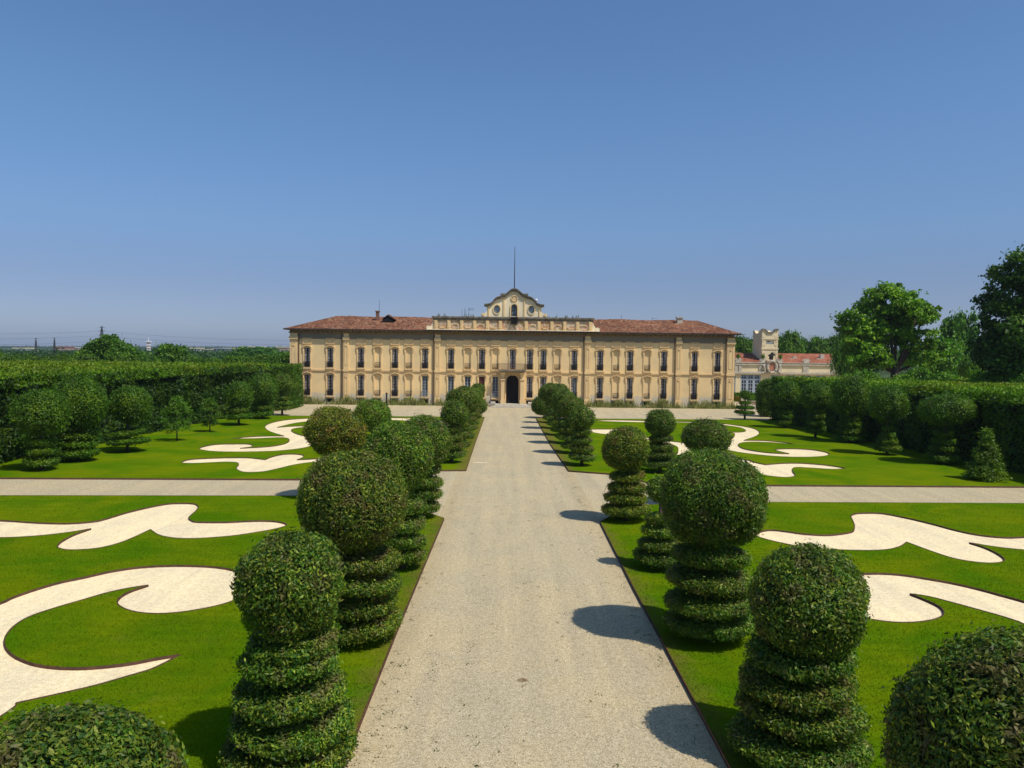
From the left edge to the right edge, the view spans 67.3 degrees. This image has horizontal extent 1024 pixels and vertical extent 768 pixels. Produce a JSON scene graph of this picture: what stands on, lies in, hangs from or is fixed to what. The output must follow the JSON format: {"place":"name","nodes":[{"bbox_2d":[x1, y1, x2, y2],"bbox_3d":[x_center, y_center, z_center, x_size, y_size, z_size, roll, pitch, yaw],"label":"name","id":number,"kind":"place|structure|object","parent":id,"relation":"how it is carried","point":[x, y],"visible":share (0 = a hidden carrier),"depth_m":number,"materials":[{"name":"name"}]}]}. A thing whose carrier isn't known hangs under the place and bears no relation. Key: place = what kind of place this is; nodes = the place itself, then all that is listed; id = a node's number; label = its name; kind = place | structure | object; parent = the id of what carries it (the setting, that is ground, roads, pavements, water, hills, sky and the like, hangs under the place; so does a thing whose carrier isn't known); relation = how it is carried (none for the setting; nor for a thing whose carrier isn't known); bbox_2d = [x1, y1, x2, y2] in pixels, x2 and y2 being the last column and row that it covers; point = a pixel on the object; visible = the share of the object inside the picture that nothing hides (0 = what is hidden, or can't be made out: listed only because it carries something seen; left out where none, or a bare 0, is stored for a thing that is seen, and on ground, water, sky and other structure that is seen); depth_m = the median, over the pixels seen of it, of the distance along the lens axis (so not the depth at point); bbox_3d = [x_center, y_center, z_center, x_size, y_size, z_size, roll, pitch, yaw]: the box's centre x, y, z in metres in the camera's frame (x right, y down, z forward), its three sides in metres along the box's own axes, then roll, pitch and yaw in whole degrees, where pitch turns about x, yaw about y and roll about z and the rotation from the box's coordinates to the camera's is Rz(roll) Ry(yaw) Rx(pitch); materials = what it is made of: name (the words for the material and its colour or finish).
{"place":"outdoors","nodes":[
{"label":"outdoors","id":0,"kind":"place"},
{"bbox_2d":[0,416,483,478],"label":"lawn","id":1,"kind":"structure","parent":0,"point":[161,454],"depth_m":51.66,"materials":[{"name":"green plant"}]},
{"bbox_2d":[0,385,74,469],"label":"topiary tree","id":2,"kind":"object","parent":1,"relation":"on","point":[37,415],"visible":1,"depth_m":45.10,"materials":[{"name":"green plant"}]},
{"bbox_2d":[48,373,110,461],"bbox_3d":[-27.877,2.173,49.546,3.850,5.716,3.868,1,2,0],"label":"topiary tree","id":3,"kind":"object","parent":1,"relation":"on","point":[88,401],"visible":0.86,"depth_m":48.80,"materials":[{"name":"green plant"}]},
{"bbox_2d":[104,385,152,451],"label":"topiary tree","id":4,"kind":"object","parent":1,"relation":"on","point":[128,405],"visible":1,"depth_m":53.51,"materials":[{"name":"green plant"}]},
{"bbox_2d":[157,395,195,440],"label":"young tree","id":5,"kind":"object","parent":1,"relation":"on","point":[177,401],"visible":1,"depth_m":60.55,"materials":[{"name":"green plant"}]},
{"bbox_2d":[197,397,222,431],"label":"young tree","id":6,"kind":"object","parent":1,"relation":"on","point":[206,409],"visible":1,"depth_m":67.32,"materials":[{"name":"green plant"}]},
{"bbox_2d":[222,381,254,424],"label":"topiary tree","id":7,"kind":"object","parent":1,"relation":"on","point":[237,396],"visible":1,"depth_m":73.24,"materials":[{"name":"green plant"}]},
{"bbox_2d":[181,454,317,471],"bbox_3d":[-16.577,5.094,50.607,8.079,0.105,7.436,2,3,36],"label":"sand bed","id":8,"kind":"object","parent":1,"relation":"on","point":[247,464],"visible":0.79,"depth_m":50.61,"materials":[{"name":"beige sand"}]},
{"bbox_2d":[247,371,281,418],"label":"topiary tree","id":9,"kind":"object","parent":1,"relation":"on","point":[264,388],"visible":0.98,"depth_m":80.12,"materials":[{"name":"green plant"}]},
{"bbox_2d":[199,418,439,451],"bbox_3d":[-14.811,4.307,69.498,18.233,0.105,29.218,1,2,0],"label":"sand bed","id":10,"kind":"object","parent":1,"relation":"on","point":[296,441],"visible":0.74,"depth_m":61.15,"materials":[{"name":"beige sand"}]},
{"bbox_2d":[353,399,391,450],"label":"topiary tree","id":11,"kind":"object","parent":1,"relation":"on","point":[373,412],"visible":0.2,"depth_m":47.92,"materials":[{"name":"green plant"}]},
{"bbox_2d":[440,398,468,462],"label":"topiary tree","id":12,"kind":"object","parent":1,"relation":"on","point":[454,416],"visible":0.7,"depth_m":50.37,"materials":[{"name":"green plant"}]},
{"bbox_2d":[445,384,478,449],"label":"topiary tree","id":13,"kind":"object","parent":1,"relation":"on","point":[467,396],"visible":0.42,"depth_m":55.58,"materials":[{"name":"green plant"}]},
{"bbox_2d":[0,346,913,377],"bbox_3d":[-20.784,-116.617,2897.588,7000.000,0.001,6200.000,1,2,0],"label":"ground","id":14,"kind":"structure","parent":0,"point":[885,373],"depth_m":343.31,"materials":[{"name":"plant"}]},
{"bbox_2d":[73,334,148,360],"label":"broadleaf tree","id":15,"kind":"object","parent":14,"relation":"on","point":[100,347],"visible":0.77,"depth_m":115.94,"materials":[{"name":"green plant"}]},
{"bbox_2d":[0,359,277,462],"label":"hedge","id":16,"kind":"object","parent":14,"relation":"on","point":[195,385],"visible":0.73,"depth_m":67.14,"materials":[{"name":"green plant"}]},
{"bbox_2d":[0,345,289,359],"bbox_3d":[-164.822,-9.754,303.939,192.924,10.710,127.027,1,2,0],"label":"distant wood","id":17,"kind":"object","parent":14,"relation":"on","point":[199,354],"visible":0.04,"depth_m":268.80,"materials":[{"name":"green plant"}]},
{"bbox_2d":[0,345,289,349],"bbox_3d":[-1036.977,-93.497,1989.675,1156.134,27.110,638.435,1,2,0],"label":"distant wood","id":18,"kind":"object","parent":14,"relation":"on","point":[50,347],"visible":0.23,"depth_m":1785.27,"materials":[{"name":"green plant"}]},
{"bbox_2d":[144,342,206,362],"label":"broadleaf tree","id":19,"kind":"object","parent":14,"relation":"on","point":[170,349],"visible":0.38,"depth_m":122.78,"materials":[{"name":"green plant"}]},
{"bbox_2d":[208,346,285,359],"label":"broadleaf tree","id":20,"kind":"object","parent":14,"relation":"on","point":[244,350],"visible":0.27,"depth_m":224.82,"materials":[{"name":"green plant"}]},
{"bbox_2d":[735,334,752,352],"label":"broadleaf tree","id":21,"kind":"object","parent":14,"relation":"on","point":[741,344],"visible":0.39,"depth_m":163.66,"materials":[{"name":"green plant"}]},
{"bbox_2d":[753,329,778,360],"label":"tower","id":22,"kind":"structure","parent":14,"relation":"on","point":[765,342],"depth_m":140.72,"materials":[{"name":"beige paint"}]},
{"bbox_2d":[778,329,806,353],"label":"broadleaf tree","id":23,"kind":"object","parent":14,"relation":"on","point":[788,344],"visible":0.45,"depth_m":163.90,"materials":[{"name":"green plant"}]},
{"bbox_2d":[806,335,832,353],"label":"broadleaf tree","id":24,"kind":"object","parent":14,"relation":"on","point":[817,345],"visible":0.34,"depth_m":166.96,"materials":[{"name":"green plant"}]},
{"bbox_2d":[826,331,857,376],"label":"broadleaf tree","id":25,"kind":"object","parent":14,"relation":"on","point":[840,367],"visible":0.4,"depth_m":124.66,"materials":[{"name":"green plant"}]},
{"bbox_2d":[829,280,948,377],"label":"broadleaf tree","id":26,"kind":"object","parent":14,"relation":"on","point":[874,325],"visible":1,"depth_m":91.10,"materials":[{"name":"green plant"}]},
{"bbox_2d":[918,334,969,375],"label":"broadleaf tree","id":27,"kind":"object","parent":14,"relation":"on","point":[952,359],"visible":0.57,"depth_m":110.57,"materials":[{"name":"green plant"}]},
{"bbox_2d":[938,307,979,358],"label":"broadleaf tree","id":28,"kind":"object","parent":14,"relation":"on","point":[959,326],"visible":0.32,"depth_m":116.72,"materials":[{"name":"green plant"}]},
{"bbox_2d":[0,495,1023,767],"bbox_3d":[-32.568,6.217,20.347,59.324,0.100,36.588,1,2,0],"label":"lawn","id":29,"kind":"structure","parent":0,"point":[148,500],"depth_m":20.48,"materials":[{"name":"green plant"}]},
{"bbox_2d":[0,697,191,767],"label":"topiary tree","id":30,"kind":"object","parent":29,"relation":"on","point":[85,735],"visible":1,"depth_m":7.29,"materials":[{"name":"green plant"}]},
{"bbox_2d":[0,565,235,716],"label":"sand bed","id":31,"kind":"object","parent":29,"relation":"on","point":[165,589],"visible":0.83,"depth_m":22.36,"materials":[{"name":"beige sand"}]},
{"bbox_2d":[0,503,286,549],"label":"sand bed","id":32,"kind":"object","parent":29,"relation":"on","point":[171,520],"visible":0.91,"depth_m":31.77,"materials":[{"name":"beige sand"}]},
{"bbox_2d":[216,526,361,767],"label":"topiary tree","id":33,"kind":"object","parent":29,"relation":"on","point":[293,710],"visible":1,"depth_m":12.90,"materials":[{"name":"green plant"}]},
{"bbox_2d":[301,404,368,465],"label":"topiary tree","id":34,"kind":"object","parent":29,"relation":"on","point":[329,429],"visible":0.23,"depth_m":37.14,"materials":[{"name":"green plant"}]},
{"bbox_2d":[293,446,411,647],"bbox_3d":[-4.061,4.087,19.555,2.924,5.018,3.211,1,2,0],"label":"topiary tree","id":35,"kind":"object","parent":29,"relation":"on","point":[353,504],"visible":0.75,"depth_m":18.78,"materials":[{"name":"green plant"}]},
{"bbox_2d":[361,417,435,568],"bbox_3d":[-3.873,3.729,26.072,2.578,5.180,2.479,0,3,-19],"label":"topiary tree","id":36,"kind":"object","parent":29,"relation":"on","point":[408,450],"visible":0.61,"depth_m":25.44,"materials":[{"name":"green plant"}]},
{"bbox_2d":[404,413,452,517],"bbox_3d":[-3.901,3.599,34.130,2.629,4.750,2.560,1,2,0],"label":"topiary tree","id":37,"kind":"object","parent":29,"relation":"on","point":[434,428],"visible":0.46,"depth_m":33.53,"materials":[{"name":"green plant"}]},
{"bbox_2d":[0,404,1023,767],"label":"gravel path","id":38,"kind":"structure","parent":0,"point":[572,646],"depth_m":21.02,"materials":[{"name":"beige gravel"}]},
{"bbox_2d":[33,495,443,767],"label":"lawn edging","id":39,"kind":"object","parent":38,"relation":"on","point":[376,682],"visible":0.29,"depth_m":24.87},
{"bbox_2d":[0,415,484,480],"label":"lawn edging","id":40,"kind":"object","parent":38,"relation":"on","point":[184,478],"visible":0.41,"depth_m":43.43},
{"bbox_2d":[271,372,294,414],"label":"topiary tree","id":41,"kind":"object","parent":38,"relation":"on","point":[286,381],"visible":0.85,"depth_m":85.53,"materials":[{"name":"green plant"}]},
{"bbox_2d":[270,362,304,408],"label":"hedge","id":42,"kind":"object","parent":38,"relation":"on","point":[294,371],"visible":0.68,"depth_m":96.22,"materials":[{"name":"green plant"}]},
{"bbox_2d":[283,257,741,407],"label":"palace","id":43,"kind":"structure","parent":38,"relation":"on","point":[514,347],"depth_m":104.94,"materials":[{"name":"paint"}]},
{"bbox_2d":[325,338,334,369],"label":"window","id":44,"kind":"structure","parent":43,"relation":"in","point":[331,350],"depth_m":104.70,"materials":[{"name":"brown wood"}]},
{"bbox_2d":[356,338,365,370],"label":"window","id":45,"kind":"structure","parent":43,"relation":"in","point":[360,350],"depth_m":104.77,"materials":[{"name":"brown wood"}]},
{"bbox_2d":[356,372,365,398],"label":"window","id":46,"kind":"structure","parent":43,"relation":"in","point":[360,377],"depth_m":105.03,"materials":[{"name":"stone"}]},
{"bbox_2d":[372,372,382,398],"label":"blind window","id":47,"kind":"structure","parent":43,"relation":"in","point":[377,378],"depth_m":104.93,"materials":[{"name":"paint"}]},
{"bbox_2d":[373,339,382,370],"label":"blind window","id":48,"kind":"structure","parent":43,"relation":"in","point":[377,365],"depth_m":104.77,"materials":[{"name":"paint"}]},
{"bbox_2d":[390,339,399,370],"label":"window","id":49,"kind":"structure","parent":43,"relation":"in","point":[394,351],"depth_m":104.75,"materials":[{"name":"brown wood"}]},
{"bbox_2d":[404,339,413,370],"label":"blind window","id":50,"kind":"structure","parent":43,"relation":"in","point":[408,351],"depth_m":104.77,"materials":[{"name":"paint"}]},
{"bbox_2d":[420,339,429,371],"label":"window","id":51,"kind":"structure","parent":43,"relation":"in","point":[425,351],"depth_m":104.83,"materials":[{"name":"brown wood"}]},
{"bbox_2d":[446,340,455,371],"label":"window","id":52,"kind":"structure","parent":43,"relation":"in","point":[451,351],"depth_m":104.95,"materials":[{"name":"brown wood"}]},
{"bbox_2d":[477,340,486,371],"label":"window","id":53,"kind":"structure","parent":43,"relation":"in","point":[481,352],"depth_m":104.85,"materials":[{"name":"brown wood"}]},
{"bbox_2d":[491,340,500,371],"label":"blind window","id":54,"kind":"structure","parent":43,"relation":"in","point":[495,353],"depth_m":104.85,"materials":[{"name":"paint"}]},
{"bbox_2d":[506,375,518,402],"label":"door","id":55,"kind":"structure","parent":43,"relation":"in","point":[512,382],"depth_m":105.42,"materials":[{"name":"black wood"}]},
{"bbox_2d":[538,341,548,372],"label":"window","id":56,"kind":"structure","parent":43,"relation":"in","point":[543,355],"depth_m":104.93,"materials":[{"name":"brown wood"}]},
{"bbox_2d":[553,341,562,372],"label":"blind window","id":57,"kind":"structure","parent":43,"relation":"in","point":[557,359],"depth_m":104.95,"materials":[{"name":"paint"}]},
{"bbox_2d":[569,341,579,372],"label":"window","id":58,"kind":"structure","parent":43,"relation":"in","point":[574,353],"depth_m":104.93,"materials":[{"name":"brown wood"}]},
{"bbox_2d":[595,341,605,373],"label":"window","id":59,"kind":"structure","parent":43,"relation":"in","point":[600,353],"depth_m":104.98,"materials":[{"name":"beige stone"}]},
{"bbox_2d":[611,341,621,373],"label":"blind window","id":60,"kind":"structure","parent":43,"relation":"in","point":[616,353],"depth_m":105.01,"materials":[{"name":"paint"}]},
{"bbox_2d":[625,342,634,373],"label":"window","id":61,"kind":"structure","parent":43,"relation":"in","point":[629,355],"depth_m":105.01,"materials":[{"name":"stone"}]},
{"bbox_2d":[625,375,634,401],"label":"window","id":62,"kind":"structure","parent":43,"relation":"in","point":[629,389],"depth_m":105.21,"materials":[{"name":"stone"}]},
{"bbox_2d":[642,342,652,373],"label":"blind window","id":63,"kind":"structure","parent":43,"relation":"in","point":[647,355],"depth_m":105.01,"materials":[{"name":"paint"}]},
{"bbox_2d":[659,342,668,373],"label":"window","id":64,"kind":"structure","parent":43,"relation":"in","point":[664,354],"depth_m":105.06,"materials":[{"name":"black glass"}]},
{"bbox_2d":[690,342,699,373],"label":"window","id":65,"kind":"structure","parent":43,"relation":"in","point":[694,359],"depth_m":105.11,"materials":[{"name":"black glass"}]},
{"bbox_2d":[712,376,721,402],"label":"window","id":66,"kind":"structure","parent":43,"relation":"in","point":[716,397],"depth_m":105.39,"materials":[{"name":"beige stone"}]},
{"bbox_2d":[713,343,722,374],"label":"window","id":67,"kind":"structure","parent":43,"relation":"in","point":[717,357],"depth_m":105.11,"materials":[{"name":"beige stone"}]},
{"bbox_2d":[300,395,737,408],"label":"weeds","id":68,"kind":"object","parent":38,"relation":"on","point":[661,403],"visible":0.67,"depth_m":104.18,"materials":[{"name":"green plant"}]},
{"bbox_2d":[347,471,715,767],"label":"weeds","id":69,"kind":"object","parent":38,"relation":"on","point":[520,667],"visible":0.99,"depth_m":18.27,"materials":[{"name":"green plant"}]},
{"bbox_2d":[733,389,756,418],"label":"topiary tree","id":70,"kind":"object","parent":38,"relation":"on","point":[744,408],"visible":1,"depth_m":87.56,"materials":[{"name":"green plant"}]},
{"bbox_2d":[600,502,921,767],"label":"lawn edging","id":71,"kind":"object","parent":38,"relation":"on","point":[688,691],"visible":0.46,"depth_m":19.23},
{"bbox_2d":[754,377,771,416],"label":"shrub","id":72,"kind":"object","parent":38,"relation":"on","point":[762,396],"visible":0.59,"depth_m":91.69,"materials":[{"name":"green plant"}]},
{"bbox_2d":[536,418,1023,487],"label":"lawn edging","id":73,"kind":"object","parent":38,"relation":"on","point":[823,485],"visible":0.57,"depth_m":43.98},
{"bbox_2d":[768,374,1023,473],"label":"hedge","id":74,"kind":"object","parent":38,"relation":"on","point":[1000,407],"visible":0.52,"depth_m":57.97,"materials":[{"name":"green plant"}]},
{"bbox_2d":[955,357,980,377],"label":"shrub","id":75,"kind":"object","parent":38,"relation":"on","point":[962,367],"visible":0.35,"depth_m":95.97,"materials":[{"name":"green plant"}]},
{"bbox_2d":[0,0,1023,348],"label":"sky","id":76,"kind":"structure","parent":0,"point":[219,171],"materials":[{"name":"blue"}]},
{"bbox_2d":[536,418,1023,485],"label":"lawn","id":77,"kind":"structure","parent":0,"point":[863,463],"depth_m":53.75,"materials":[{"name":"green plant"}]},
{"bbox_2d":[530,396,549,416],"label":"topiary tree","id":78,"kind":"object","parent":77,"relation":"on","point":[537,405],"visible":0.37,"depth_m":85.98,"materials":[{"name":"green plant"}]},
{"bbox_2d":[545,382,568,432],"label":"topiary tree","id":79,"kind":"object","parent":77,"relation":"on","point":[552,390],"visible":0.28,"depth_m":67.77,"materials":[{"name":"green plant"}]},
{"bbox_2d":[550,387,574,441],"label":"topiary tree","id":80,"kind":"object","parent":77,"relation":"on","point":[558,396],"visible":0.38,"depth_m":61.81,"materials":[{"name":"green plant"}]},
{"bbox_2d":[558,395,584,452],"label":"topiary tree","id":81,"kind":"object","parent":77,"relation":"on","point":[567,403],"visible":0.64,"depth_m":55.78,"materials":[{"name":"green plant"}]},
{"bbox_2d":[567,405,596,465],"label":"topiary tree","id":82,"kind":"object","parent":77,"relation":"on","point":[581,419],"visible":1,"depth_m":49.79,"materials":[{"name":"green plant"}]},
{"bbox_2d":[642,407,676,471],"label":"topiary tree","id":83,"kind":"object","parent":77,"relation":"on","point":[660,425],"visible":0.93,"depth_m":47.28,"materials":[{"name":"green plant"}]},
{"bbox_2d":[595,420,828,456],"bbox_3d":[19.515,4.642,71.153,12.814,0.105,30.619,0,3,-18],"label":"sand bed","id":84,"kind":"object","parent":77,"relation":"on","point":[742,436],"visible":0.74,"depth_m":60.65,"materials":[{"name":"beige sand"}]},
{"bbox_2d":[771,380,800,427],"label":"topiary tree","id":85,"kind":"object","parent":77,"relation":"on","point":[787,395],"visible":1,"depth_m":76.89,"materials":[{"name":"green plant"}]},
{"bbox_2d":[742,459,844,476],"bbox_3d":[16.300,5.469,50.931,9.665,0.105,7.279,3,3,37],"label":"sand bed","id":86,"kind":"object","parent":77,"relation":"on","point":[780,469],"visible":0.48,"depth_m":50.78,"materials":[{"name":"beige sand"}]},
{"bbox_2d":[799,381,832,437],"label":"topiary tree","id":87,"kind":"object","parent":77,"relation":"on","point":[813,395],"visible":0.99,"depth_m":68.06,"materials":[{"name":"green plant"}]},
{"bbox_2d":[829,373,873,442],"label":"topiary tree","id":88,"kind":"object","parent":77,"relation":"on","point":[849,398],"visible":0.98,"depth_m":64.59,"materials":[{"name":"green plant"}]},
{"bbox_2d":[864,383,911,454],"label":"topiary tree","id":89,"kind":"object","parent":77,"relation":"on","point":[888,403],"visible":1,"depth_m":56.98,"materials":[{"name":"green plant"}]},
{"bbox_2d":[915,392,978,463],"bbox_3d":[29.831,3.019,52.905,4.018,5.101,3.968,1,2,0],"label":"topiary tree","id":90,"kind":"object","parent":77,"relation":"on","point":[948,409],"visible":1,"depth_m":52.32,"materials":[{"name":"green plant"}]},
{"bbox_2d":[959,426,1012,482],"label":"young tree","id":91,"kind":"object","parent":77,"relation":"on","point":[984,466],"visible":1,"depth_m":45.85,"materials":[{"name":"green plant"}]},
{"bbox_2d":[972,369,1013,381],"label":"broadleaf tree","id":92,"kind":"object","parent":77,"relation":"on","point":[997,376],"visible":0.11,"depth_m":75.56,"materials":[{"name":"green plant"}]},
{"bbox_2d":[963,244,1023,374],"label":"broadleaf tree","id":93,"kind":"object","parent":77,"relation":"on","point":[998,345],"visible":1,"depth_m":73.69,"materials":[{"name":"green plant"}]},
{"bbox_2d":[601,502,1023,767],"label":"lawn","id":94,"kind":"structure","parent":0,"point":[787,517],"depth_m":24.74,"materials":[{"name":"green plant"}]},
{"bbox_2d":[600,424,652,520],"bbox_3d":[5.052,3.930,33.939,2.399,4.316,2.488,1,2,0],"label":"topiary tree","id":95,"kind":"object","parent":94,"relation":"on","point":[625,450],"visible":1,"depth_m":33.33,"materials":[{"name":"green plant"}]},
{"bbox_2d":[632,473,680,568],"bbox_3d":[5.104,4.733,26.503,1.972,3.348,1.887,1,2,0],"label":"topiary tree","id":96,"kind":"object","parent":94,"relation":"on","point":[653,547],"visible":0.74,"depth_m":26.14,"materials":[{"name":"green plant"}]},
{"bbox_2d":[679,416,733,452],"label":"topiary tree","id":97,"kind":"object","parent":94,"relation":"on","point":[703,433],"visible":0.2,"depth_m":36.69,"materials":[{"name":"green plant"}]},
{"bbox_2d":[657,445,770,642],"bbox_3d":[5.149,4.128,19.849,2.874,5.128,2.955,1,2,0],"label":"topiary tree","id":98,"kind":"object","parent":94,"relation":"on","point":[713,501],"visible":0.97,"depth_m":19.05,"materials":[{"name":"green plant"}]},
{"bbox_2d":[723,538,875,767],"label":"topiary tree","id":99,"kind":"object","parent":94,"relation":"on","point":[808,607],"visible":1,"depth_m":13.36,"materials":[{"name":"green plant"}]},
{"bbox_2d":[757,512,1023,562],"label":"sand bed","id":100,"kind":"object","parent":94,"relation":"on","point":[872,531],"visible":0.8,"depth_m":31.39,"materials":[{"name":"beige sand"}]},
{"bbox_2d":[861,573,1023,674],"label":"sand bed","id":101,"kind":"object","parent":94,"relation":"on","point":[894,598],"visible":0.56,"depth_m":23.62,"materials":[{"name":"beige sand"}]},
{"bbox_2d":[877,618,1023,767],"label":"topiary tree","id":102,"kind":"object","parent":94,"relation":"on","point":[963,700],"visible":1,"depth_m":7.48,"materials":[{"name":"green plant"}]},
{"label":"terrace","id":103,"kind":"structure","parent":0,"visible":0},
{"bbox_2d":[734,352,837,392],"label":"orangery","id":104,"kind":"structure","parent":103,"relation":"on","point":[751,370],"depth_m":138.39,"materials":[{"name":"beige paint"}]},
{"bbox_2d":[740,375,760,392],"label":"glazed door","id":105,"kind":"structure","parent":104,"relation":"in","point":[749,382],"depth_m":138.57,"materials":[{"name":"white wood"}]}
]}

